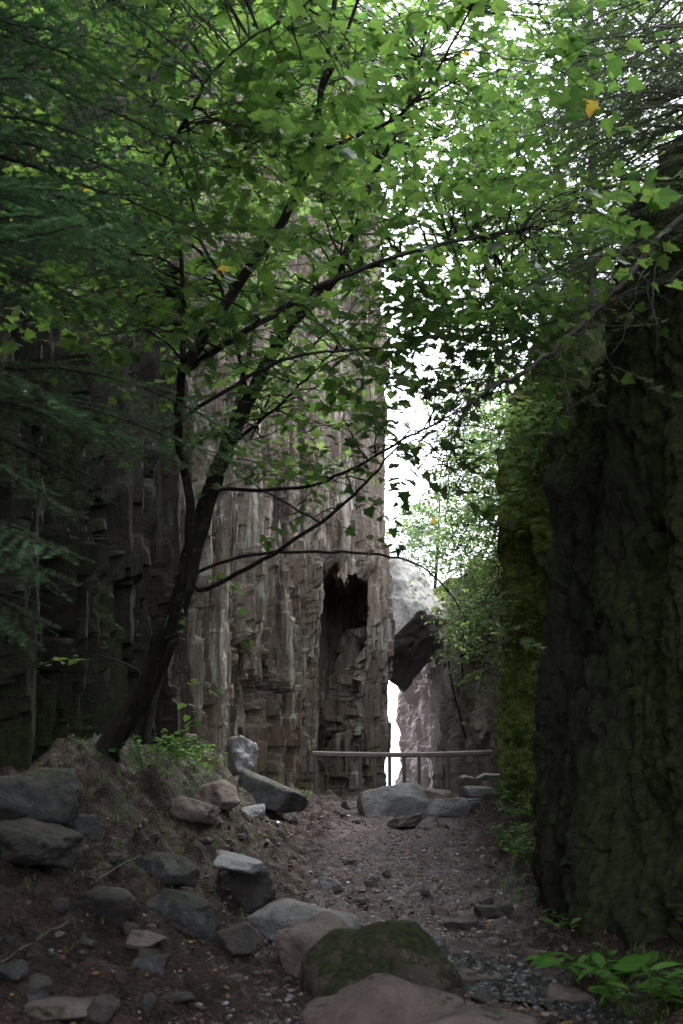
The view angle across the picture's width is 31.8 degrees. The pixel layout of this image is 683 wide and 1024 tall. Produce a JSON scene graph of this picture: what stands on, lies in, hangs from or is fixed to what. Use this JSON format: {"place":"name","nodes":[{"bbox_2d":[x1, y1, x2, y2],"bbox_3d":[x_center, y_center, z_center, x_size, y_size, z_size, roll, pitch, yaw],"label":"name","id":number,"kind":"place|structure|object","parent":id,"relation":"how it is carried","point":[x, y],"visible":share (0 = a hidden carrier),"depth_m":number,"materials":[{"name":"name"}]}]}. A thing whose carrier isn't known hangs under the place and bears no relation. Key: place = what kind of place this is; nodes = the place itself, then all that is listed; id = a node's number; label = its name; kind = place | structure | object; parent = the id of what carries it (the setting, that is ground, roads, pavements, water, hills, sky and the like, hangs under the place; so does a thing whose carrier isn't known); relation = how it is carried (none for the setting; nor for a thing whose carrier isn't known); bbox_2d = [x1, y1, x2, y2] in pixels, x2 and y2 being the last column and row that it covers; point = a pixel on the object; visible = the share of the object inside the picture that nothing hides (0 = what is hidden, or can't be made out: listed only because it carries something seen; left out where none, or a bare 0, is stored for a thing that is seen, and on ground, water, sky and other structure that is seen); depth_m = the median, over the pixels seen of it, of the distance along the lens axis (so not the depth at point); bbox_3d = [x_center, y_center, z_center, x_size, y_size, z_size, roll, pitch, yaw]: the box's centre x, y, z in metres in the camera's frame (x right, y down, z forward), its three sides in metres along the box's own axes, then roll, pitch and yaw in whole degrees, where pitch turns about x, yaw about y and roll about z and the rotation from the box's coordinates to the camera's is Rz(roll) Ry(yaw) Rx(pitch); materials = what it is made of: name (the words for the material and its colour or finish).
{"place":"outdoors","nodes":[
{"label":"outdoors","id":0,"kind":"place"},
{"bbox_2d":[0,0,394,797],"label":"cliff","id":1,"kind":"structure","parent":0,"point":[306,676],"depth_m":18.32,"materials":[{"name":"stone"}]},
{"bbox_2d":[242,2,457,233],"bbox_3d":[-0.314,-7.888,23.242,5.643,4.548,4.417,0,-11,0],"label":"maple tree","id":2,"kind":"object","parent":1,"relation":"on","point":[390,11],"visible":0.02,"depth_m":22.86,"materials":[{"name":"green plant"}]},
{"bbox_2d":[0,733,682,1023],"bbox_3d":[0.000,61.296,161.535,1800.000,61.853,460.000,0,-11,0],"label":"ground","id":3,"kind":"structure","parent":0,"point":[67,977],"depth_m":9.49,"materials":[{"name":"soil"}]},
{"bbox_2d":[2,936,15,942],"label":"stone","id":4,"kind":"object","parent":3,"relation":"on","point":[11,939],"visible":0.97,"depth_m":6.76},
{"bbox_2d":[0,959,29,981],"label":"stone","id":5,"kind":"object","parent":3,"relation":"on","point":[14,970],"visible":1,"depth_m":6.18,"materials":[{"name":"stone"}]},
{"bbox_2d":[0,918,74,964],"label":"fallen stick","id":6,"kind":"object","parent":3,"relation":"on","point":[13,954],"visible":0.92,"depth_m":6.69,"materials":[{"name":"brown wood"}]},
{"bbox_2d":[27,990,49,1001],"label":"stone","id":7,"kind":"object","parent":3,"relation":"on","point":[42,994],"visible":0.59,"depth_m":6.20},
{"bbox_2d":[0,767,79,828],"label":"boulder","id":8,"kind":"object","parent":3,"relation":"on","point":[46,795],"visible":0.77,"depth_m":8.78,"materials":[{"name":"grey stone"}]},
{"bbox_2d":[26,973,53,994],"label":"stone","id":9,"kind":"object","parent":3,"relation":"on","point":[36,983],"visible":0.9,"depth_m":6.26,"materials":[{"name":"stone"}]},
{"bbox_2d":[0,818,83,867],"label":"boulder","id":10,"kind":"object","parent":3,"relation":"on","point":[27,841],"visible":0.99,"depth_m":8.01,"materials":[{"name":"stone"}]},
{"bbox_2d":[23,996,93,1021],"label":"rock","id":11,"kind":"object","parent":3,"relation":"on","point":[62,1009],"visible":0.7,"depth_m":6.08,"materials":[{"name":"grey stone"}]},
{"bbox_2d":[53,897,70,912],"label":"stone","id":12,"kind":"object","parent":3,"relation":"on","point":[62,905],"visible":1,"depth_m":7.44,"materials":[{"name":"stone"}]},
{"bbox_2d":[79,937,96,946],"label":"stone","id":13,"kind":"object","parent":3,"relation":"on","point":[87,942],"visible":0.96,"depth_m":7.17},
{"bbox_2d":[73,814,104,841],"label":"rock","id":14,"kind":"object","parent":3,"relation":"on","point":[90,827],"visible":0.55,"depth_m":9.03,"materials":[{"name":"grey stone"}]},
{"bbox_2d":[87,994,121,1023],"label":"stone","id":15,"kind":"object","parent":3,"relation":"on","point":[103,1008],"visible":1,"depth_m":5.99,"materials":[{"name":"stone"}]},
{"bbox_2d":[74,886,136,925],"bbox_3d":[-1.529,2.566,7.814,0.390,0.248,0.507,0,-11,0],"label":"boulder","id":16,"kind":"object","parent":3,"relation":"on","point":[113,904],"visible":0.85,"depth_m":7.65,"materials":[{"name":"stone"}]},
{"bbox_2d":[89,856,139,885],"bbox_3d":[-1.593,2.554,8.597,0.043,0.076,1.365,-1,-11,5],"label":"fallen stick","id":17,"kind":"object","parent":3,"relation":"on","point":[102,876],"visible":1,"depth_m":8.35,"materials":[{"name":"brown wood"}]},
{"bbox_2d":[104,852,125,863],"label":"stone","id":18,"kind":"object","parent":3,"relation":"on","point":[111,857],"visible":0.93,"depth_m":8.80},
{"bbox_2d":[122,921,139,935],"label":"stone","id":19,"kind":"object","parent":3,"relation":"on","point":[128,927],"visible":0.77,"depth_m":7.52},
{"bbox_2d":[0,0,285,661],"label":"fir tree","id":20,"kind":"object","parent":3,"relation":"on","point":[47,237],"visible":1,"depth_m":5.66,"materials":[{"name":"plant"}]},
{"bbox_2d":[125,929,166,949],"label":"rock","id":21,"kind":"object","parent":3,"relation":"on","point":[138,939],"visible":0.98,"depth_m":7.33,"materials":[{"name":"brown stone"}]},
{"bbox_2d":[140,992,155,1009],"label":"stone","id":22,"kind":"object","parent":3,"relation":"on","point":[147,1001],"visible":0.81,"depth_m":6.69,"materials":[{"name":"stone"}]},
{"bbox_2d":[137,947,160,955],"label":"stone","id":23,"kind":"object","parent":3,"relation":"on","point":[147,951],"visible":0.56,"depth_m":7.24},
{"bbox_2d":[130,953,170,974],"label":"rock","id":24,"kind":"object","parent":3,"relation":"on","point":[151,964],"visible":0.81,"depth_m":7.10,"materials":[{"name":"grey stone"}]},
{"bbox_2d":[108,735,197,769],"bbox_3d":[-1.676,2.153,10.749,0.739,0.306,0.626,10,-15,-44],"label":"herb clump","id":25,"kind":"object","parent":3,"relation":"on","point":[152,747],"visible":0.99,"depth_m":10.76,"materials":[{"name":"green plant"}]},
{"bbox_2d":[150,833,160,839],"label":"stone","id":26,"kind":"object","parent":3,"relation":"on","point":[154,836],"visible":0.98,"depth_m":9.49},
{"bbox_2d":[136,851,200,886],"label":"boulder","id":27,"kind":"object","parent":3,"relation":"on","point":[170,869],"visible":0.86,"depth_m":8.62,"materials":[{"name":"grey stone"}]},
{"bbox_2d":[165,991,195,1003],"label":"stone","id":28,"kind":"object","parent":3,"relation":"on","point":[177,997],"visible":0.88,"depth_m":6.68,"materials":[{"name":"stone"}]},
{"bbox_2d":[153,725,209,759],"bbox_3d":[-1.776,2.562,13.339,0.674,0.375,0.744,0,-11,0],"label":"herb clump","id":29,"kind":"object","parent":3,"relation":"on","point":[189,739],"visible":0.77,"depth_m":13.37,"materials":[{"name":"green plant"}]},
{"bbox_2d":[144,888,221,942],"bbox_3d":[-1.107,2.800,8.316,0.454,0.373,0.434,-5,-12,25],"label":"boulder","id":30,"kind":"object","parent":3,"relation":"on","point":[191,914],"visible":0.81,"depth_m":8.18,"materials":[{"name":"grey stone"}]},
{"bbox_2d":[169,795,220,825],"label":"rock","id":31,"kind":"object","parent":3,"relation":"on","point":[187,809],"visible":0.91,"depth_m":10.45,"materials":[{"name":"brown stone"}]},
{"bbox_2d":[181,744,228,767],"bbox_3d":[-1.984,3.504,17.232,0.695,0.342,0.676,5,-12,-26],"label":"herb clump","id":32,"kind":"object","parent":3,"relation":"on","point":[204,757],"visible":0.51,"depth_m":17.12,"materials":[{"name":"green plant"}]},
{"bbox_2d":[199,837,212,843],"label":"stone","id":33,"kind":"object","parent":3,"relation":"on","point":[205,840],"visible":0.91,"depth_m":10.21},
{"bbox_2d":[201,779,240,810],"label":"rock","id":34,"kind":"object","parent":3,"relation":"on","point":[222,794],"visible":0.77,"depth_m":12.41,"materials":[{"name":"brown stone"}]},
{"bbox_2d":[215,922,258,955],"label":"rock","id":35,"kind":"object","parent":3,"relation":"on","point":[237,939],"visible":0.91,"depth_m":8.22,"materials":[{"name":"stone"}]},
{"bbox_2d":[225,735,258,775],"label":"boulder","id":36,"kind":"object","parent":3,"relation":"on","point":[242,751],"visible":0.88,"depth_m":18.11,"materials":[{"name":"grey stone"}]},
{"bbox_2d":[217,865,275,914],"bbox_3d":[-0.854,3.129,9.973,0.539,0.435,0.624,3,-11,-16],"label":"boulder","id":37,"kind":"object","parent":3,"relation":"on","point":[252,894],"visible":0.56,"depth_m":9.74,"materials":[{"name":"stone"}]},
{"bbox_2d":[211,850,262,876],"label":"flat rock","id":38,"kind":"object","parent":37,"relation":"on","point":[233,861],"visible":1,"depth_m":9.46,"materials":[{"name":"stone"}]},
{"bbox_2d":[241,804,265,819],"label":"rock","id":39,"kind":"object","parent":3,"relation":"on","point":[255,811],"visible":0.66,"depth_m":14.01,"materials":[{"name":"stone"}]},
{"bbox_2d":[238,768,307,812],"bbox_3d":[-0.962,3.723,16.035,1.025,0.574,0.628,0,-11,0],"label":"flat rock","id":40,"kind":"object","parent":3,"relation":"on","point":[273,795],"visible":0.77,"depth_m":15.83,"materials":[{"name":"grey stone"}]},
{"bbox_2d":[136,0,454,744],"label":"maple tree","id":41,"kind":"object","parent":3,"relation":"on","point":[151,710],"visible":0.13,"depth_m":16.48,"materials":[{"name":"green plant"}]},
{"bbox_2d":[246,898,360,941],"bbox_3d":[-0.286,3.148,9.092,0.922,0.375,0.676,0,-11,0],"label":"flat rock","id":42,"kind":"object","parent":3,"relation":"on","point":[271,919],"visible":0.54,"depth_m":9.02,"materials":[{"name":"grey stone"}]},
{"bbox_2d":[275,911,348,978],"bbox_3d":[-0.108,2.965,8.143,0.511,0.426,0.546,10,-14,-43],"label":"boulder","id":43,"kind":"object","parent":3,"relation":"on","point":[295,943],"visible":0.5,"depth_m":8.09,"materials":[{"name":"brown stone"}]},
{"bbox_2d":[318,877,344,891],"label":"rock","id":44,"kind":"object","parent":3,"relation":"on","point":[328,884],"visible":0.93,"depth_m":12.00,"materials":[{"name":"grey stone"}]},
{"bbox_2d":[0,0,682,762],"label":"maple tree","id":45,"kind":"object","parent":3,"relation":"on","point":[262,120],"visible":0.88,"depth_m":7.82,"materials":[{"name":"green plant"}]},
{"bbox_2d":[353,213,682,557],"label":"dead branch","id":46,"kind":"object","parent":45,"relation":"attached to","point":[673,225],"visible":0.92,"depth_m":8.27,"materials":[{"name":"brown plant"}]},
{"bbox_2d":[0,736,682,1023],"bbox_3d":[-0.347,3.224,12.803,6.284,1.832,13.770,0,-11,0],"label":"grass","id":47,"kind":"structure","parent":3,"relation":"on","point":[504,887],"depth_m":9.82,"materials":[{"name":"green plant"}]},
{"bbox_2d":[1,741,681,1023],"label":"fallen leaves","id":48,"kind":"object","parent":3,"relation":"on","point":[65,951],"visible":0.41,"depth_m":9.24,"materials":[{"name":"brown plant"}]},
{"bbox_2d":[340,801,356,810],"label":"flat rock","id":49,"kind":"object","parent":3,"relation":"on","point":[348,805],"visible":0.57,"depth_m":21.06,"materials":[{"name":"stone"}]},
{"bbox_2d":[343,858,360,865],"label":"rock","id":50,"kind":"object","parent":3,"relation":"on","point":[349,861],"visible":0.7,"depth_m":13.71,"materials":[{"name":"stone"}]},
{"bbox_2d":[26,0,682,772],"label":"maple tree","id":51,"kind":"object","parent":3,"relation":"on","point":[488,158],"visible":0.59,"depth_m":10.10,"materials":[{"name":"green plant"}]},
{"bbox_2d":[352,897,367,904],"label":"stone","id":52,"kind":"object","parent":3,"relation":"on","point":[361,900],"visible":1,"depth_m":11.28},
{"bbox_2d":[364,880,377,886],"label":"stone","id":53,"kind":"object","parent":3,"relation":"on","point":[368,883],"visible":0.93,"depth_m":12.28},
{"bbox_2d":[301,920,463,998],"bbox_3d":[0.270,2.918,7.700,1.072,0.597,0.764,0,-11,0],"label":"boulder","id":54,"kind":"object","parent":3,"relation":"on","point":[334,961],"visible":0.67,"depth_m":7.57,"materials":[{"name":"stone"}]},
{"bbox_2d":[303,973,465,1023],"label":"boulder","id":55,"kind":"object","parent":3,"relation":"on","point":[378,998],"visible":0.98,"depth_m":6.20,"materials":[{"name":"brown stone"}]},
{"bbox_2d":[357,782,427,816],"bbox_3d":[0.929,4.936,20.342,1.224,0.676,0.887,2,-11,-11],"label":"boulder","id":56,"kind":"object","parent":3,"relation":"on","point":[402,798],"visible":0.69,"depth_m":20.07,"materials":[{"name":"grey stone"}]},
{"bbox_2d":[312,750,492,794],"bbox_3d":[1.206,5.236,23.591,3.585,1.091,0.110,1,-11,-5],"label":"railing","id":57,"kind":"object","parent":3,"relation":"on","point":[418,755],"visible":0.81,"depth_m":23.59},
{"bbox_2d":[387,813,422,829],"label":"flat rock","id":58,"kind":"object","parent":3,"relation":"on","point":[407,822],"visible":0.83,"depth_m":17.68,"materials":[{"name":"stone"}]},
{"bbox_2d":[422,787,452,799],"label":"flat rock","id":59,"kind":"object","parent":3,"relation":"on","point":[431,793],"visible":0.48,"depth_m":21.14,"materials":[{"name":"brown stone"}]},
{"bbox_2d":[429,904,449,916],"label":"stone","id":60,"kind":"object","parent":3,"relation":"on","point":[440,911],"visible":0.82,"depth_m":10.79,"materials":[{"name":"stone"}]},
{"bbox_2d":[416,797,470,816],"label":"flat rock","id":61,"kind":"object","parent":3,"relation":"on","point":[447,807],"visible":0.82,"depth_m":19.55,"materials":[{"name":"grey stone"}]},
{"bbox_2d":[448,988,464,996],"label":"stone","id":62,"kind":"object","parent":3,"relation":"on","point":[458,992],"visible":0.63,"depth_m":7.51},
{"bbox_2d":[452,910,473,917],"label":"stone","id":63,"kind":"object","parent":3,"relation":"on","point":[461,913],"visible":0.56,"depth_m":10.55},
{"bbox_2d":[443,915,485,930],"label":"rock","id":64,"kind":"object","parent":3,"relation":"on","point":[463,923],"visible":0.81,"depth_m":10.00,"materials":[{"name":"stone"}]},
{"bbox_2d":[456,775,475,785],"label":"rock","id":65,"kind":"object","parent":3,"relation":"on","point":[463,780],"visible":1,"depth_m":21.94,"materials":[{"name":"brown stone"}]},
{"bbox_2d":[467,798,481,809],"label":"rock","id":66,"kind":"object","parent":3,"relation":"on","point":[474,803],"visible":0.73,"depth_m":19.74,"materials":[{"name":"grey stone"}]},
{"bbox_2d":[459,786,496,798],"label":"flat rock","id":67,"kind":"object","parent":3,"relation":"on","point":[467,792],"visible":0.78,"depth_m":21.13,"materials":[{"name":"grey stone"}]},
{"bbox_2d":[423,1006,536,1023],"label":"boulder","id":68,"kind":"object","parent":3,"relation":"on","point":[475,1015],"visible":1,"depth_m":5.88,"materials":[{"name":"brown stone"}]},
{"bbox_2d":[458,968,502,980],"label":"rock","id":69,"kind":"object","parent":3,"relation":"on","point":[462,973],"visible":0.25,"depth_m":8.18,"materials":[{"name":"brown stone"}]},
{"bbox_2d":[471,989,498,1003],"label":"stone","id":70,"kind":"object","parent":3,"relation":"on","point":[483,995],"visible":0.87,"depth_m":7.42,"materials":[{"name":"stone"}]},
{"bbox_2d":[479,897,493,904],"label":"stone","id":71,"kind":"object","parent":3,"relation":"on","point":[488,901],"visible":0.68,"depth_m":11.02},
{"bbox_2d":[473,904,502,919],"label":"rock","id":72,"kind":"object","parent":3,"relation":"on","point":[486,911],"visible":0.93,"depth_m":10.74,"materials":[{"name":"stone"}]},
{"bbox_2d":[476,773,499,780],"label":"flat rock","id":73,"kind":"object","parent":3,"relation":"on","point":[486,776],"visible":0.7,"depth_m":22.22,"materials":[{"name":"grey stone"}]},
{"bbox_2d":[487,777,515,800],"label":"herb clump","id":74,"kind":"object","parent":3,"relation":"on","point":[503,786],"visible":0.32,"depth_m":19.35,"materials":[{"name":"green plant"}]},
{"bbox_2d":[491,778,513,803],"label":"herb clump","id":75,"kind":"object","parent":3,"relation":"on","point":[505,797],"visible":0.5,"depth_m":19.01,"materials":[{"name":"green plant"}]},
{"bbox_2d":[496,901,513,913],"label":"stone","id":76,"kind":"object","parent":3,"relation":"on","point":[507,907],"visible":0.84,"depth_m":10.82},
{"bbox_2d":[486,821,532,845],"bbox_3d":[2.145,3.904,14.588,0.794,0.288,0.804,0,-11,0],"label":"herb clump","id":77,"kind":"object","parent":3,"relation":"on","point":[500,835],"visible":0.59,"depth_m":14.53,"materials":[{"name":"green plant"}]},
{"bbox_2d":[494,835,535,863],"bbox_3d":[2.088,3.686,13.117,0.834,0.273,0.855,4,-11,-20],"label":"herb clump","id":78,"kind":"object","parent":3,"relation":"on","point":[515,849],"visible":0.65,"depth_m":13.14,"materials":[{"name":"green plant"}]},
{"bbox_2d":[494,791,535,821],"bbox_3d":[2.439,3.902,15.927,0.876,0.397,0.822,0,-11,0],"label":"herb clump","id":79,"kind":"object","parent":3,"relation":"on","point":[529,811],"visible":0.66,"depth_m":15.89,"materials":[{"name":"green plant"}]},
{"bbox_2d":[508,914,522,921],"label":"stone","id":80,"kind":"object","parent":3,"relation":"on","point":[514,918],"visible":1,"depth_m":10.39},
{"bbox_2d":[524,948,546,959],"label":"stone","id":81,"kind":"object","parent":3,"relation":"on","point":[531,951],"visible":0.47,"depth_m":8.77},
{"bbox_2d":[521,946,580,969],"bbox_3d":[1.498,3.195,8.622,0.497,0.182,0.362,-5,-12,27],"label":"leafy plant","id":82,"kind":"object","parent":3,"relation":"on","point":[568,956],"visible":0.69,"depth_m":8.56,"materials":[{"name":"green plant"}]},
{"bbox_2d":[537,909,580,932],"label":"leafy plant","id":83,"kind":"object","parent":3,"relation":"on","point":[573,921],"visible":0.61,"depth_m":9.21,"materials":[{"name":"green plant"}]},
{"bbox_2d":[543,983,595,1012],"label":"rock","id":84,"kind":"object","parent":3,"relation":"on","point":[564,992],"visible":0.47,"depth_m":7.54,"materials":[{"name":"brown stone"}]},
{"bbox_2d":[528,942,658,987],"bbox_3d":[1.660,2.918,7.665,0.894,0.268,0.830,0,-11,0],"label":"leafy plant","id":85,"kind":"object","parent":3,"relation":"on","point":[626,964],"visible":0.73,"depth_m":7.66,"materials":[{"name":"green plant"}]},
{"bbox_2d":[581,951,682,1021],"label":"leafy plant","id":86,"kind":"object","parent":3,"relation":"on","point":[651,986],"visible":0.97,"depth_m":6.95,"materials":[{"name":"green plant"}]},
{"bbox_2d":[385,737,401,785],"bbox_3d":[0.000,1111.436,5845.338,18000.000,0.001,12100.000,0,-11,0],"label":"lake","id":87,"kind":"structure","parent":0,"point":[396,766],"depth_m":1157.82,"materials":[{"name":"liquid"}]},
{"bbox_2d":[339,0,682,736],"label":"sky","id":88,"kind":"structure","parent":0,"point":[390,497],"materials":[{"name":"white"}]},
{"bbox_2d":[432,937,625,1023],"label":"gravel","id":89,"kind":"structure","parent":0,"point":[519,982],"depth_m":7.86,"materials":[{"name":"gravel"}]},
{"bbox_2d":[395,139,682,951],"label":"cliff","id":90,"kind":"structure","parent":0,"point":[590,761],"depth_m":9.90,"materials":[{"name":"stone"}]},
{"bbox_2d":[136,0,577,230],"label":"maple tree","id":91,"kind":"object","parent":90,"relation":"on","point":[155,77],"visible":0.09,"depth_m":14.10,"materials":[{"name":"green plant"}]},
{"bbox_2d":[388,559,445,691],"bbox_3d":[1.690,2.928,31.620,2.240,3.557,3.248,0,-11,0],"label":"chockstone","id":92,"kind":"object","parent":90,"relation":"on","point":[416,647],"visible":0.56,"depth_m":30.86,"materials":[{"name":"stone"}]},
{"bbox_2d":[384,492,496,588],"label":"maple tree","id":93,"kind":"object","parent":90,"relation":"on","point":[417,532],"visible":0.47,"depth_m":38.04,"materials":[{"name":"green plant"}]},
{"bbox_2d":[401,382,514,658],"bbox_3d":[2.823,0.105,23.890,3.347,5.572,3.526,0,-11,0],"label":"maple tree","id":94,"kind":"object","parent":90,"relation":"on","point":[465,524],"visible":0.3,"depth_m":23.82,"materials":[{"name":"green plant"}]},
{"bbox_2d":[427,539,500,738],"bbox_3d":[3.020,2.909,27.458,2.354,4.504,2.280,7,-13,-33],"label":"maple tree","id":95,"kind":"object","parent":90,"relation":"on","point":[449,648],"visible":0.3,"depth_m":27.73,"materials":[{"name":"green plant"}]},
{"bbox_2d":[401,284,530,573],"bbox_3d":[3.473,-2.312,31.005,3.967,7.960,4.700,0,-11,0],"label":"maple tree","id":96,"kind":"object","parent":90,"relation":"on","point":[483,422],"visible":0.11,"depth_m":30.91,"materials":[{"name":"green plant"}]},
{"bbox_2d":[439,569,505,725],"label":"maple tree","id":97,"kind":"object","parent":90,"relation":"on","point":[490,655],"visible":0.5,"depth_m":21.39,"materials":[{"name":"green plant"}]},
{"bbox_2d":[431,429,542,685],"bbox_3d":[2.706,0.637,19.817,2.471,4.436,2.202,0,-11,0],"label":"maple tree","id":98,"kind":"object","parent":90,"relation":"on","point":[468,516],"visible":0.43,"depth_m":19.74,"materials":[{"name":"green plant"}]},
{"bbox_2d":[338,3,676,362],"bbox_3d":[2.189,-4.544,16.629,5.082,5.242,4.545,0,-11,0],"label":"maple tree","id":99,"kind":"object","parent":90,"relation":"on","point":[508,158],"visible":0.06,"depth_m":16.51,"materials":[{"name":"green plant"}]},
{"bbox_2d":[459,374,563,536],"bbox_3d":[2.847,-1.005,16.792,2.588,2.708,1.996,8,-13,-35],"label":"maple tree","id":100,"kind":"object","parent":90,"relation":"on","point":[542,427],"visible":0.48,"depth_m":16.69,"materials":[{"name":"green plant"}]},
{"bbox_2d":[496,723,527,739],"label":"herb clump","id":101,"kind":"object","parent":90,"relation":"on","point":[514,732],"visible":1,"depth_m":18.63,"materials":[{"name":"green plant"}]},
{"bbox_2d":[390,34,638,374],"bbox_3d":[3.241,-5.601,21.949,4.838,6.334,5.053,0,-11,0],"label":"maple tree","id":102,"kind":"object","parent":90,"relation":"on","point":[503,63],"visible":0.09,"depth_m":21.96,"materials":[{"name":"green plant"}]},
{"bbox_2d":[465,0,682,354],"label":"maple tree","id":103,"kind":"object","parent":90,"relation":"on","point":[559,172],"visible":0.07,"depth_m":13.88,"materials":[{"name":"green plant"}]},
{"bbox_2d":[470,0,682,297],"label":"maple tree","id":104,"kind":"object","parent":90,"relation":"on","point":[559,144],"visible":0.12,"depth_m":13.62,"materials":[{"name":"green plant"}]},
{"bbox_2d":[475,0,682,368],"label":"fir tree","id":105,"kind":"object","parent":90,"relation":"on","point":[673,90],"visible":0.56,"depth_m":9.74,"materials":[{"name":"green plant"}]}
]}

